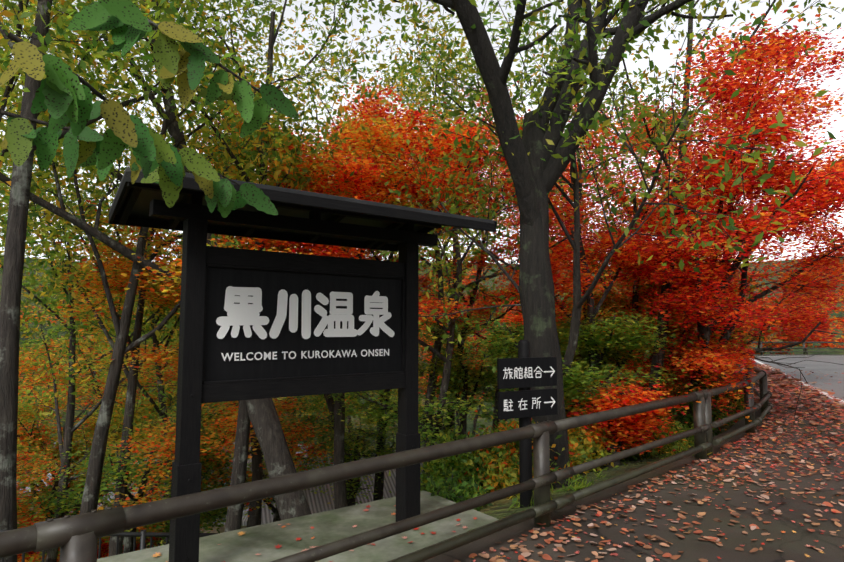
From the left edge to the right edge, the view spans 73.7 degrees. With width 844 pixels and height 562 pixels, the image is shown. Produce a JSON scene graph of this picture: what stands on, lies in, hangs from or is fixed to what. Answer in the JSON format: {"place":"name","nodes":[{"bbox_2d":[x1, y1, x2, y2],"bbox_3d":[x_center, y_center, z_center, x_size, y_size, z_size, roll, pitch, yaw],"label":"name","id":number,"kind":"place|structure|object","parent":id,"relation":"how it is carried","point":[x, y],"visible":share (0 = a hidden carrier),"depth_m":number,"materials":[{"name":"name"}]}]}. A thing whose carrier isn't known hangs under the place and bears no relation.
{"place":"outdoors","nodes":[
{"label":"outdoors","id":0,"kind":"place"},
{"bbox_2d":[1,19,260,185],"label":"twigs","id":1,"kind":"object","parent":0,"point":[13,37],"visible":0.38,"depth_m":1.48,"materials":[{"name":"brown wood"}]},
{"bbox_2d":[0,0,298,217],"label":"leaves","id":2,"kind":"object","parent":1,"relation":"attached to","point":[63,96],"visible":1,"depth_m":1.45,"materials":[{"name":"green plant"}]},
{"bbox_2d":[0,255,843,541],"bbox_3d":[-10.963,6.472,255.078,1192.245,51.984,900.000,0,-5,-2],"label":"terrain","id":3,"kind":"structure","parent":0,"point":[497,511],"depth_m":60.80,"materials":[{"name":"plant"}]},
{"bbox_2d":[0,529,218,561],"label":"fence","id":4,"kind":"object","parent":3,"relation":"on","point":[142,534],"visible":0.27,"depth_m":4.36,"materials":[{"name":"metal"}]},
{"bbox_2d":[16,438,317,548],"bbox_3d":[-10.688,9.523,24.892,12.200,4.900,7.700,-1,-5,10],"label":"shrub","id":5,"kind":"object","parent":3,"relation":"on","point":[222,529],"depth_m":21.68,"materials":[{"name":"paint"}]},
{"bbox_2d":[97,491,498,561],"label":"concrete slab","id":6,"kind":"structure","parent":3,"relation":"on","point":[333,525],"depth_m":4.53,"materials":[{"name":"grey concrete"}]},
{"bbox_2d":[108,167,496,561],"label":"signboard","id":7,"kind":"object","parent":6,"relation":"on","point":[207,373],"visible":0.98,"depth_m":4.24,"materials":[{"name":"black wood"}]},
{"bbox_2d":[216,286,393,338],"bbox_3d":[-0.834,0.252,4.367,1.492,0.396,0.007,4,-6,-36],"label":"sign lettering","id":8,"kind":"object","parent":7,"relation":"attached to","point":[245,313],"visible":0.96,"depth_m":4.30,"materials":[{"name":"white paint"}]},
{"bbox_2d":[221,349,388,360],"bbox_3d":[-0.840,0.567,4.340,1.396,0.058,0.001,4,-6,-36],"label":"sign lettering","id":9,"kind":"object","parent":7,"relation":"attached to","point":[284,352],"visible":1,"depth_m":4.30,"materials":[{"name":"white paint"}]},
{"bbox_2d":[153,505,476,561],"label":"fallen leaves","id":10,"kind":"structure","parent":6,"relation":"on","point":[278,546],"depth_m":4.55,"materials":[{"name":"red plant"}]},
{"bbox_2d":[246,450,470,524],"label":"valley house","id":11,"kind":"structure","parent":3,"relation":"on","point":[317,502],"depth_m":16.05,"materials":[{"name":"paint"}]},
{"bbox_2d":[0,0,843,561],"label":"trees","id":12,"kind":"object","parent":3,"relation":"on","point":[772,180],"depth_m":9.05,"materials":[{"name":"plant"}]},
{"bbox_2d":[0,0,843,561],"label":"trees","id":13,"kind":"object","parent":3,"relation":"on","point":[60,30],"depth_m":7.77,"materials":[{"name":"plant"}]},
{"bbox_2d":[497,340,557,507],"bbox_3d":[0.988,1.524,5.402,0.700,1.910,0.160,3,-6,-29],"label":"direction signpost","id":14,"kind":"object","parent":3,"relation":"on","point":[524,360],"visible":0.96,"depth_m":5.37,"materials":[{"name":"black wood"}]},
{"bbox_2d":[503,366,554,410],"bbox_3d":[1.030,1.021,5.375,0.628,0.407,0.007,3,-6,-28],"label":"sign lettering","id":15,"kind":"object","parent":14,"relation":"attached to","point":[524,404],"visible":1,"depth_m":5.34},
{"bbox_2d":[337,0,783,489],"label":"forked tree","id":16,"kind":"object","parent":3,"relation":"on","point":[535,177],"depth_m":6.54,"materials":[{"name":"plant"}]},
{"bbox_2d":[389,362,744,511],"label":"shrubs","id":17,"kind":"object","parent":3,"relation":"on","point":[476,464],"depth_m":6.96,"materials":[{"name":"green plant"}]},
{"bbox_2d":[0,0,843,265],"label":"sky","id":18,"kind":"structure","parent":0,"point":[661,57],"materials":[{"name":"white"}]},
{"bbox_2d":[388,354,843,561],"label":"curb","id":19,"kind":"structure","parent":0,"point":[694,548],"depth_m":4.90,"materials":[{"name":"grey concrete"}]},
{"bbox_2d":[0,391,711,561],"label":"guardrail","id":20,"kind":"object","parent":19,"relation":"on","point":[74,538],"visible":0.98,"depth_m":3.52,"materials":[{"name":"brown paint"}]},
{"bbox_2d":[454,364,843,561],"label":"fallen leaves","id":21,"kind":"object","parent":19,"relation":"on","point":[525,553],"visible":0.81,"depth_m":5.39,"materials":[{"name":"plant"}]},
{"bbox_2d":[701,341,843,456],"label":"guardrail","id":22,"kind":"object","parent":19,"relation":"on","point":[764,404],"visible":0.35,"depth_m":8.71,"materials":[{"name":"brown paint"}]},
{"bbox_2d":[756,356,843,405],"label":"road surface","id":23,"kind":"object","parent":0,"point":[833,378],"visible":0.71,"depth_m":21.96,"materials":[{"name":"grey asphalt"}]},
{"bbox_2d":[751,356,843,402],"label":"road edge line","id":24,"kind":"object","parent":23,"relation":"on","point":[827,394],"visible":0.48,"depth_m":15.92,"materials":[{"name":"white paint"}]}
]}

